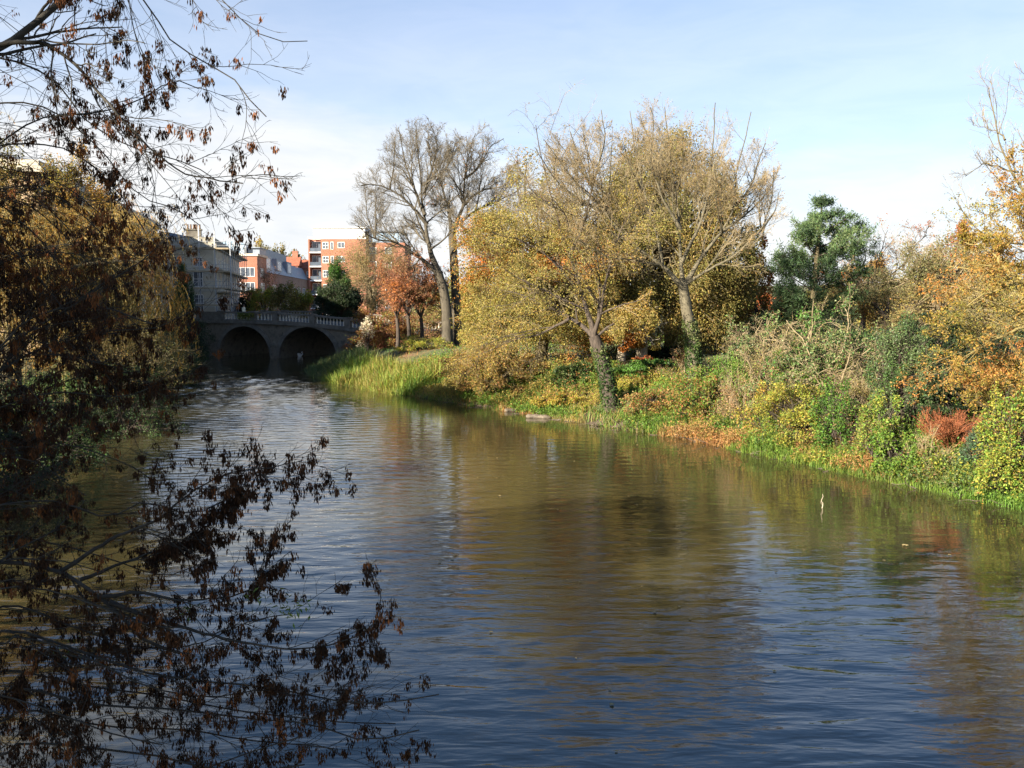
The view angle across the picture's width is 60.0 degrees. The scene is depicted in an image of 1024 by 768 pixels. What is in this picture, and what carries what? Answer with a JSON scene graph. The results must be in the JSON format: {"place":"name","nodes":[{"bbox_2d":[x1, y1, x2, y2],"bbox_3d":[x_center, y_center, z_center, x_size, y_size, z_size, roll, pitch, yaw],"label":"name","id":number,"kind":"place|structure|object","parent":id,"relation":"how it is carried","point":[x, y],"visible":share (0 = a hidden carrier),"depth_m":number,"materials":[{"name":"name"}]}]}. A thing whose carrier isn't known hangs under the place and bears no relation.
{"place":"outdoors","nodes":[
{"label":"outdoors","id":0,"kind":"place"},
{"bbox_2d":[0,353,1023,767],"bbox_3d":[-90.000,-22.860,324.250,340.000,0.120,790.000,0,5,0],"label":"river","id":1,"kind":"structure","parent":0,"point":[872,671],"depth_m":18.65,"materials":[{"name":"liquid"}]},
{"bbox_2d":[0,286,1023,506],"bbox_3d":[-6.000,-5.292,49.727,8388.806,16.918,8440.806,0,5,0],"label":"ground","id":2,"kind":"structure","parent":0,"point":[408,356],"depth_m":61.81,"materials":[{"name":"green plant"}]},
{"bbox_2d":[0,138,40,226],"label":"lime tree","id":3,"kind":"object","parent":2,"relation":"on","point":[7,154],"visible":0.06,"depth_m":61.61,"materials":[{"name":"brown plant"}]},
{"bbox_2d":[0,392,84,510],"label":"hawthorn bush","id":4,"kind":"object","parent":2,"relation":"on","point":[7,476],"visible":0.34,"depth_m":26.50,"materials":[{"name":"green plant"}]},
{"bbox_2d":[0,368,114,474],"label":"hawthorn bush","id":5,"kind":"object","parent":2,"relation":"on","point":[97,458],"visible":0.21,"depth_m":32.00,"materials":[{"name":"green plant"}]},
{"bbox_2d":[0,152,159,357],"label":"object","id":6,"kind":"structure","parent":2,"relation":"on","point":[27,160],"depth_m":70.20,"materials":[{"name":"plant"}]},
{"bbox_2d":[23,136,139,370],"bbox_3d":[-28.875,-8.130,59.521,8.154,16.362,7.928,0,5,0],"label":"field maple","id":7,"kind":"object","parent":2,"relation":"on","point":[65,166],"visible":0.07,"depth_m":58.52,"materials":[{"name":"orange plant"}]},
{"bbox_2d":[0,112,199,405],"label":"willow tree","id":8,"kind":"object","parent":2,"relation":"on","point":[35,219],"visible":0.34,"depth_m":39.68,"materials":[{"name":"brown plant"}]},
{"bbox_2d":[0,352,207,495],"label":"ground ivy","id":9,"kind":"object","parent":2,"relation":"on","point":[63,389],"visible":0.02,"depth_m":46.01,"materials":[{"name":"green plant"}]},
{"bbox_2d":[66,360,165,413],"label":"bay bush","id":10,"kind":"object","parent":2,"relation":"on","point":[126,383],"visible":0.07,"depth_m":49.83,"materials":[{"name":"green plant"}]},
{"bbox_2d":[44,287,207,399],"bbox_3d":[-24.364,-3.169,55.292,8.570,9.295,9.205,3,6,34],"label":"sallow bush","id":11,"kind":"object","parent":2,"relation":"on","point":[168,352],"visible":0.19,"depth_m":55.45,"materials":[{"name":"green plant"}]},
{"bbox_2d":[66,359,192,438],"bbox_3d":[-17.921,0.923,42.188,5.690,4.392,5.906,2,5,19],"label":"bay bush","id":12,"kind":"object","parent":2,"relation":"on","point":[134,425],"visible":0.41,"depth_m":41.57,"materials":[{"name":"green plant"}]},
{"bbox_2d":[109,315,196,382],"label":"sallow bush","id":13,"kind":"object","parent":2,"relation":"on","point":[168,340],"visible":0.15,"depth_m":63.71,"materials":[{"name":"green plant"}]},
{"bbox_2d":[127,309,201,378],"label":"yew bush","id":14,"kind":"object","parent":2,"relation":"on","point":[195,358],"visible":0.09,"depth_m":72.38,"materials":[{"name":"green plant"}]},
{"bbox_2d":[144,306,215,363],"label":"yew bush","id":15,"kind":"object","parent":2,"relation":"on","point":[198,343],"visible":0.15,"depth_m":82.39,"materials":[{"name":"green plant"}]},
{"bbox_2d":[164,258,211,330],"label":"cypress tree","id":16,"kind":"object","parent":2,"relation":"on","point":[187,286],"visible":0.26,"depth_m":95.16,"materials":[{"name":"green plant"}]},
{"bbox_2d":[166,315,217,354],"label":"yew bush","id":17,"kind":"object","parent":2,"relation":"on","point":[211,338],"visible":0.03,"depth_m":93.42,"materials":[{"name":"green plant"}]},
{"bbox_2d":[155,224,241,318],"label":"stone building","id":18,"kind":"structure","parent":2,"relation":"on","point":[209,255],"depth_m":117.07,"materials":[{"name":"stone"}]},
{"bbox_2d":[153,227,247,318],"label":"scaffolding","id":19,"kind":"object","parent":18,"relation":"attached to","point":[230,252],"visible":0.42,"depth_m":116.34,"materials":[{"name":"metal"}]},
{"bbox_2d":[0,0,438,767],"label":"ash tree","id":20,"kind":"object","parent":2,"relation":"on","point":[26,400],"visible":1,"depth_m":6.31,"materials":[{"name":"brown plant"}]},
{"bbox_2d":[225,289,259,317],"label":"shrub","id":21,"kind":"object","parent":2,"relation":"on","point":[242,300],"visible":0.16,"depth_m":130.70,"materials":[{"name":"green plant"}]},
{"bbox_2d":[241,283,278,318],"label":"shrub","id":22,"kind":"object","parent":2,"relation":"on","point":[258,298],"visible":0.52,"depth_m":126.53,"materials":[{"name":"green plant"}]},
{"bbox_2d":[223,240,307,314],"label":"brick offices","id":23,"kind":"structure","parent":2,"relation":"on","point":[255,257],"depth_m":182.08,"materials":[{"name":"brick"}]},
{"bbox_2d":[240,267,254,276],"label":"window","id":24,"kind":"structure","parent":23,"relation":"in","point":[251,270],"depth_m":166.61,"materials":[{"name":"white paint"}]},
{"bbox_2d":[257,265,285,302],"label":"pink sapling","id":25,"kind":"object","parent":2,"relation":"on","point":[264,276],"visible":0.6,"depth_m":139.02,"materials":[{"name":"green plant"}]},
{"bbox_2d":[268,280,301,317],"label":"shrub","id":26,"kind":"object","parent":2,"relation":"on","point":[279,296],"visible":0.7,"depth_m":124.09,"materials":[{"name":"green plant"}]},
{"bbox_2d":[283,249,301,278],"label":"brick house","id":27,"kind":"structure","parent":2,"relation":"on","point":[295,260],"depth_m":233.15,"materials":[{"name":"brick"}]},
{"bbox_2d":[290,283,314,317],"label":"shrub","id":28,"kind":"object","parent":2,"relation":"on","point":[306,302],"visible":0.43,"depth_m":128.85,"materials":[{"name":"green plant"}]},
{"bbox_2d":[300,260,309,313],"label":"brick house","id":29,"kind":"structure","parent":2,"relation":"on","point":[305,266],"depth_m":234.67,"materials":[{"name":"brick"}]},
{"bbox_2d":[195,310,441,358],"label":"stone bridge","id":30,"kind":"structure","parent":2,"relation":"on","point":[279,334],"depth_m":102.49,"materials":[{"name":"stone"}]},
{"bbox_2d":[316,255,353,311],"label":"yew tree","id":31,"kind":"object","parent":2,"relation":"on","point":[334,270],"visible":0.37,"depth_m":114.42,"materials":[{"name":"green plant"}]},
{"bbox_2d":[311,279,364,321],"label":"yew tree","id":32,"kind":"object","parent":2,"relation":"on","point":[347,304],"visible":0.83,"depth_m":107.83,"materials":[{"name":"green plant"}]},
{"bbox_2d":[299,342,380,381],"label":"sedges","id":33,"kind":"object","parent":2,"relation":"on","point":[317,369],"visible":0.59,"depth_m":77.32,"materials":[{"name":"green plant"}]},
{"bbox_2d":[307,227,411,321],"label":"brick flats","id":34,"kind":"structure","parent":2,"relation":"on","point":[321,240],"depth_m":174.89,"materials":[{"name":"orange brick"}]},
{"bbox_2d":[313,225,414,318],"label":"veil tree","id":35,"kind":"object","parent":2,"relation":"on","point":[371,294],"visible":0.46,"depth_m":122.56,"materials":[{"name":"brown plant"}]},
{"bbox_2d":[355,316,376,351],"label":"pampas plume","id":36,"kind":"object","parent":2,"relation":"on","point":[366,328],"visible":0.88,"depth_m":84.89,"materials":[{"name":"beige plant"}]},
{"bbox_2d":[305,348,444,396],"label":"reeds","id":37,"kind":"object","parent":2,"relation":"on","point":[371,374],"visible":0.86,"depth_m":64.39,"materials":[{"name":"green plant"}]},
{"bbox_2d":[341,303,419,350],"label":"maroon bush","id":38,"kind":"object","parent":2,"relation":"on","point":[380,322],"visible":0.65,"depth_m":86.54,"materials":[{"name":"brown plant"}]},
{"bbox_2d":[368,247,430,347],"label":"red tree","id":39,"kind":"object","parent":2,"relation":"on","point":[394,306],"visible":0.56,"depth_m":79.21,"materials":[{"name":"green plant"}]},
{"bbox_2d":[369,306,441,345],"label":"russet thicket","id":40,"kind":"object","parent":2,"relation":"on","point":[428,319],"visible":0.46,"depth_m":88.23,"materials":[{"name":"brown plant"}]},
{"bbox_2d":[375,247,438,335],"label":"red tree","id":41,"kind":"object","parent":2,"relation":"on","point":[401,274],"visible":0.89,"depth_m":77.59,"materials":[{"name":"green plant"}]},
{"bbox_2d":[384,252,449,339],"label":"red tree","id":42,"kind":"object","parent":2,"relation":"on","point":[431,303],"visible":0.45,"depth_m":79.04,"materials":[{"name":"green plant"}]},
{"bbox_2d":[346,116,489,347],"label":"bare tree","id":43,"kind":"object","parent":2,"relation":"on","point":[446,308],"visible":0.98,"depth_m":77.08,"materials":[{"name":"grey plant"}]},
{"bbox_2d":[393,334,453,352],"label":"grass tussock","id":44,"kind":"object","parent":2,"relation":"on","point":[414,344],"depth_m":75.33,"materials":[{"name":"yellow plant"}]},
{"bbox_2d":[404,277,492,332],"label":"park tree","id":45,"kind":"object","parent":2,"relation":"on","point":[439,313],"visible":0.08,"depth_m":109.88,"materials":[{"name":"orange plant"}]},
{"bbox_2d":[423,120,534,345],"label":"bare tree","id":46,"kind":"object","parent":2,"relation":"on","point":[452,252],"visible":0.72,"depth_m":78.14,"materials":[{"name":"grey plant"}]},
{"bbox_2d":[459,259,515,333],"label":"park tree","id":47,"kind":"object","parent":2,"relation":"on","point":[465,295],"visible":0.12,"depth_m":104.07,"materials":[{"name":"yellow plant"}]},
{"bbox_2d":[438,335,549,397],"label":"brown bush","id":48,"kind":"object","parent":2,"relation":"on","point":[467,383],"visible":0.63,"depth_m":53.35,"materials":[{"name":"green plant"}]},
{"bbox_2d":[387,347,627,414],"bbox_3d":[-1.708,-0.780,57.229,7.341,3.528,21.570,-4,6,-35],"label":"bank scrub","id":49,"kind":"object","parent":2,"relation":"on","point":[503,392],"visible":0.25,"depth_m":53.49,"materials":[{"name":"green plant"}]},
{"bbox_2d":[447,147,651,365],"bbox_3d":[2.077,-7.864,57.609,12.984,14.511,12.754,4,7,41],"label":"beech tree","id":50,"kind":"object","parent":2,"relation":"on","point":[575,332],"visible":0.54,"depth_m":55.42,"materials":[{"name":"yellow plant"}]},
{"bbox_2d":[530,386,584,407],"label":"yellow bush","id":51,"kind":"object","parent":2,"relation":"on","point":[552,397],"visible":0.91,"depth_m":47.81,"materials":[{"name":"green plant"}]},
{"bbox_2d":[438,77,683,414],"bbox_3d":[2.097,-6.710,46.078,12.529,17.565,9.632,0,5,0],"label":"golden tree","id":52,"kind":"object","parent":2,"relation":"on","point":[607,384],"visible":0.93,"depth_m":45.30,"materials":[{"name":"yellow plant"}]},
{"bbox_2d":[545,360,594,388],"bbox_3d":[3.411,-0.405,50.504,2.990,1.870,3.389,3,6,27],"label":"ivy mound","id":53,"kind":"object","parent":2,"relation":"on","point":[569,372],"visible":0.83,"depth_m":49.99,"materials":[{"name":"green plant"}]},
{"bbox_2d":[405,379,744,447],"bbox_3d":[1.137,1.145,49.268,3.666,1.425,30.294,-4,6,-37],"label":"bank sedge","id":54,"kind":"object","parent":2,"relation":"on","point":[500,407],"visible":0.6,"depth_m":45.37,"materials":[{"name":"green plant"}]},
{"bbox_2d":[597,322,647,361],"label":"orange sapling","id":55,"kind":"object","parent":2,"relation":"on","point":[622,349],"visible":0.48,"depth_m":56.24,"materials":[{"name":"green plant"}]},
{"bbox_2d":[606,300,677,357],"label":"amber tree","id":56,"kind":"object","parent":2,"relation":"on","point":[655,344],"visible":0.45,"depth_m":57.04,"materials":[{"name":"orange plant"}]},
{"bbox_2d":[614,356,678,379],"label":"laurel bush","id":57,"kind":"object","parent":2,"relation":"on","point":[635,367],"visible":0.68,"depth_m":49.40,"materials":[{"name":"green plant"}]},
{"bbox_2d":[620,386,674,415],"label":"bramble bush","id":58,"kind":"object","parent":2,"relation":"on","point":[633,399],"visible":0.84,"depth_m":43.33,"materials":[{"name":"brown plant"}]},
{"bbox_2d":[517,92,792,387],"bbox_3d":[7.356,-6.914,45.054,14.609,15.839,9.413,0,5,0],"label":"bare tree","id":59,"kind":"object","parent":2,"relation":"on","point":[693,347],"visible":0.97,"depth_m":44.71,"materials":[{"name":"beige plant"}]},
{"bbox_2d":[579,116,770,356],"bbox_3d":[11.313,-9.748,63.505,14.694,18.218,14.073,-3,6,-32],"label":"dome tree","id":60,"kind":"object","parent":2,"relation":"on","point":[733,297],"visible":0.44,"depth_m":60.13,"materials":[{"name":"yellow plant"}]},
{"bbox_2d":[647,346,706,358],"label":"hedge","id":61,"kind":"object","parent":2,"relation":"on","point":[664,351],"visible":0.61,"depth_m":59.08,"materials":[{"name":"green plant"}]},
{"bbox_2d":[654,343,708,382],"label":"russet bush","id":62,"kind":"object","parent":2,"relation":"on","point":[681,362],"visible":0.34,"depth_m":46.95,"materials":[{"name":"brown plant"}]},
{"bbox_2d":[377,334,1023,394],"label":"lawn grass","id":63,"kind":"structure","parent":2,"relation":"on","point":[406,351],"depth_m":70.54,"materials":[{"name":"green plant"}]},
{"bbox_2d":[664,372,738,420],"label":"bramble bush","id":64,"kind":"object","parent":2,"relation":"on","point":[686,398],"visible":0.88,"depth_m":40.97,"materials":[{"name":"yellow plant"}]},
{"bbox_2d":[686,344,763,401],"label":"nettle clump","id":65,"kind":"object","parent":2,"relation":"on","point":[701,371],"visible":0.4,"depth_m":42.77,"materials":[{"name":"green plant"}]},
{"bbox_2d":[704,363,771,424],"bbox_3d":[10.187,0.483,39.374,3.654,3.015,3.206,0,5,0],"label":"willowherb","id":66,"kind":"object","parent":2,"relation":"on","point":[731,394],"visible":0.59,"depth_m":39.24,"materials":[{"name":"beige plant"}]},
{"bbox_2d":[517,356,984,471],"bbox_3d":[10.516,0.664,41.747,8.863,3.522,27.585,-3,6,-31],"label":"bracken","id":67,"kind":"object","parent":2,"relation":"on","point":[638,381],"visible":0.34,"depth_m":39.50,"materials":[{"name":"orange plant"}]},
{"bbox_2d":[736,234,774,339],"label":"copper tree","id":68,"kind":"object","parent":2,"relation":"on","point":[769,276],"visible":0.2,"depth_m":72.91,"materials":[{"name":"brown plant"}]},
{"bbox_2d":[723,335,790,385],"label":"straw bush","id":69,"kind":"object","parent":2,"relation":"on","point":[760,366],"visible":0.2,"depth_m":42.58,"materials":[{"name":"beige plant"}]},
{"bbox_2d":[729,379,794,431],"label":"dogwood bush","id":70,"kind":"object","parent":2,"relation":"on","point":[762,388],"visible":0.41,"depth_m":37.39,"materials":[{"name":"yellow plant"}]},
{"bbox_2d":[506,356,1023,507],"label":"nettles","id":71,"kind":"object","parent":2,"relation":"on","point":[937,461],"visible":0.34,"depth_m":35.78,"materials":[{"name":"green plant"}]},
{"bbox_2d":[731,308,804,364],"bbox_3d":[15.177,-2.553,51.925,4.577,3.846,4.737,0,5,0],"label":"ivy mass","id":72,"kind":"object","parent":2,"relation":"on","point":[752,322],"visible":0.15,"depth_m":51.76,"materials":[{"name":"green plant"}]},
{"bbox_2d":[714,309,824,377],"bbox_3d":[12.867,-1.416,44.573,5.116,4.650,6.290,4,7,40],"label":"ivy thicket","id":73,"kind":"object","parent":2,"relation":"on","point":[735,349],"visible":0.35,"depth_m":43.97,"materials":[{"name":"green plant"}]},
{"bbox_2d":[759,287,822,347],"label":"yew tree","id":74,"kind":"object","parent":2,"relation":"on","point":[773,305],"visible":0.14,"depth_m":59.29,"materials":[{"name":"green plant"}]},
{"bbox_2d":[765,337,827,405],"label":"green bush","id":75,"kind":"object","parent":2,"relation":"on","point":[785,380],"visible":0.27,"depth_m":38.10,"materials":[{"name":"green plant"}]},
{"bbox_2d":[749,379,850,447],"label":"lime bush","id":76,"kind":"object","parent":2,"relation":"on","point":[797,416],"visible":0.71,"depth_m":35.21,"materials":[{"name":"yellow plant"}]},
{"bbox_2d":[763,192,886,328],"bbox_3d":[20.117,-6.919,57.726,7.397,11.126,6.820,0,5,0],"label":"pine tree","id":77,"kind":"object","parent":2,"relation":"on","point":[808,232],"visible":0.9,"depth_m":56.76,"materials":[{"name":"green plant"}]},
{"bbox_2d":[805,374,863,449],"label":"elder bush","id":78,"kind":"object","parent":2,"relation":"on","point":[823,430],"visible":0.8,"depth_m":33.80,"materials":[{"name":"green plant"}]},
{"bbox_2d":[797,306,882,369],"bbox_3d":[18.894,-2.450,49.863,5.790,4.088,5.588,0,5,0],"label":"ivy mass","id":79,"kind":"object","parent":2,"relation":"on","point":[841,322],"visible":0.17,"depth_m":49.47,"materials":[{"name":"green plant"}]},
{"bbox_2d":[736,281,944,420],"bbox_3d":[13.278,-1.232,37.184,7.766,6.075,7.505,0,5,0],"label":"ivy thicket","id":80,"kind":"object","parent":2,"relation":"on","point":[832,364],"visible":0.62,"depth_m":37.15,"materials":[{"name":"green plant"}]},
{"bbox_2d":[814,363,884,419],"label":"tan bush","id":81,"kind":"object","parent":2,"relation":"on","point":[862,391],"visible":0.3,"depth_m":35.58,"materials":[{"name":"beige plant"}]},
{"bbox_2d":[825,395,882,446],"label":"dead scrub","id":82,"kind":"object","parent":2,"relation":"on","point":[849,428],"visible":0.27,"depth_m":33.45,"materials":[{"name":"brown plant"}]},
{"bbox_2d":[824,252,908,333],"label":"olive tree","id":83,"kind":"object","parent":2,"relation":"on","point":[865,307],"visible":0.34,"depth_m":80.38,"materials":[{"name":"green plant"}]},
{"bbox_2d":[724,425,1023,511],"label":"bank grass","id":84,"kind":"structure","parent":2,"relation":"on","point":[858,472],"depth_m":31.88,"materials":[{"name":"green plant"}]},
{"bbox_2d":[817,213,942,335],"bbox_3d":[23.680,-6.450,57.864,9.239,9.870,7.099,0,5,0],"label":"bare tree","id":85,"kind":"object","parent":2,"relation":"on","point":[880,312],"visible":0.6,"depth_m":57.65,"materials":[{"name":"brown plant"}]},
{"bbox_2d":[851,386,911,460],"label":"lime bush","id":86,"kind":"object","parent":2,"relation":"on","point":[876,414],"visible":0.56,"depth_m":31.52,"materials":[{"name":"green plant"}]},
{"bbox_2d":[849,276,934,332],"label":"park tree","id":87,"kind":"object","parent":2,"relation":"on","point":[901,303],"visible":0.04,"depth_m":95.72,"materials":[{"name":"orange plant"}]},
{"bbox_2d":[864,412,929,482],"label":"comfrey clump","id":88,"kind":"object","parent":2,"relation":"on","point":[879,450],"visible":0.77,"depth_m":30.41,"materials":[{"name":"green plant"}]},
{"bbox_2d":[864,307,952,429],"bbox_3d":[14.763,-0.515,33.062,3.449,4.860,3.346,0,5,0],"label":"holly bush","id":89,"kind":"object","parent":2,"relation":"on","point":[889,371],"visible":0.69,"depth_m":32.72,"materials":[{"name":"green plant"}]},
{"bbox_2d":[897,424,957,479],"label":"straw clump","id":90,"kind":"object","parent":2,"relation":"on","point":[922,447],"visible":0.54,"depth_m":29.60,"materials":[{"name":"beige plant"}]},
{"bbox_2d":[854,221,1023,348],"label":"twiggy tree","id":91,"kind":"object","parent":2,"relation":"on","point":[925,266],"visible":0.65,"depth_m":50.95,"materials":[{"name":"brown plant"}]},
{"bbox_2d":[884,308,999,373],"bbox_3d":[21.857,-1.885,46.112,5.877,4.181,5.987,0,5,0],"label":"ivy mass","id":92,"kind":"object","parent":2,"relation":"on","point":[946,345],"visible":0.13,"depth_m":45.00,"materials":[{"name":"green plant"}]},
{"bbox_2d":[862,414,1022,495],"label":"brambles","id":93,"kind":"object","parent":2,"relation":"on","point":[942,481],"visible":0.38,"depth_m":28.76,"materials":[{"name":"green plant"}]},
{"bbox_2d":[912,406,987,451],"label":"shrub","id":94,"kind":"object","parent":2,"relation":"on","point":[947,429],"visible":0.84,"depth_m":30.28,"materials":[{"name":"red plant"}]},
{"bbox_2d":[888,137,1023,412],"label":"golden tree","id":95,"kind":"object","parent":2,"relation":"on","point":[999,245],"visible":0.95,"depth_m":29.35,"materials":[{"name":"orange plant"}]},
{"bbox_2d":[919,218,1007,349],"bbox_3d":[30.423,-6.414,59.720,5.413,9.511,5.614,4,6,38],"label":"rusty tree","id":96,"kind":"object","parent":2,"relation":"on","point":[951,242],"visible":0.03,"depth_m":58.93,"materials":[{"name":"orange plant"}]},
{"bbox_2d":[915,366,1021,430],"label":"dark thicket","id":97,"kind":"object","parent":2,"relation":"on","point":[959,406],"visible":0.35,"depth_m":32.04,"materials":[{"name":"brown plant"}]},
{"bbox_2d":[952,425,988,472],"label":"teal bush","id":98,"kind":"object","parent":2,"relation":"on","point":[970,443],"visible":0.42,"depth_m":28.66,"materials":[{"name":"green plant"}]},
{"bbox_2d":[923,250,1023,334],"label":"park tree","id":99,"kind":"object","parent":2,"relation":"on","point":[1004,301],"visible":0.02,"depth_m":88.82,"materials":[{"name":"orange plant"}]},
{"bbox_2d":[926,60,1023,256],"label":"bare tree","id":100,"kind":"object","parent":2,"relation":"on","point":[990,212],"visible":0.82,"depth_m":39.25,"materials":[{"name":"brown plant"}]},
{"bbox_2d":[943,328,1023,385],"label":"ivy mass","id":101,"kind":"object","parent":2,"relation":"on","point":[998,347],"visible":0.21,"depth_m":39.73,"materials":[{"name":"orange plant"}]},
{"bbox_2d":[958,376,1023,503],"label":"lime bush","id":102,"kind":"object","parent":2,"relation":"on","point":[1004,460],"visible":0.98,"depth_m":26.79,"materials":[{"name":"yellow plant"}]},
{"bbox_2d":[995,259,1023,334],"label":"park tree","id":103,"kind":"object","parent":2,"relation":"on","point":[1022,299],"visible":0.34,"depth_m":84.09,"materials":[{"name":"orange plant"}]},
{"bbox_2d":[0,0,1023,285],"label":"sky","id":104,"kind":"structure","parent":0,"point":[864,104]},
{"bbox_2d":[401,386,1010,505],"bbox_3d":[5.638,1.831,41.633,3.565,0.983,45.455,-3,6,-33],"label":"bank driftwood","id":105,"kind":"object","parent":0,"point":[753,452],"visible":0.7,"depth_m":39.77,"materials":[{"name":"brown wood"}]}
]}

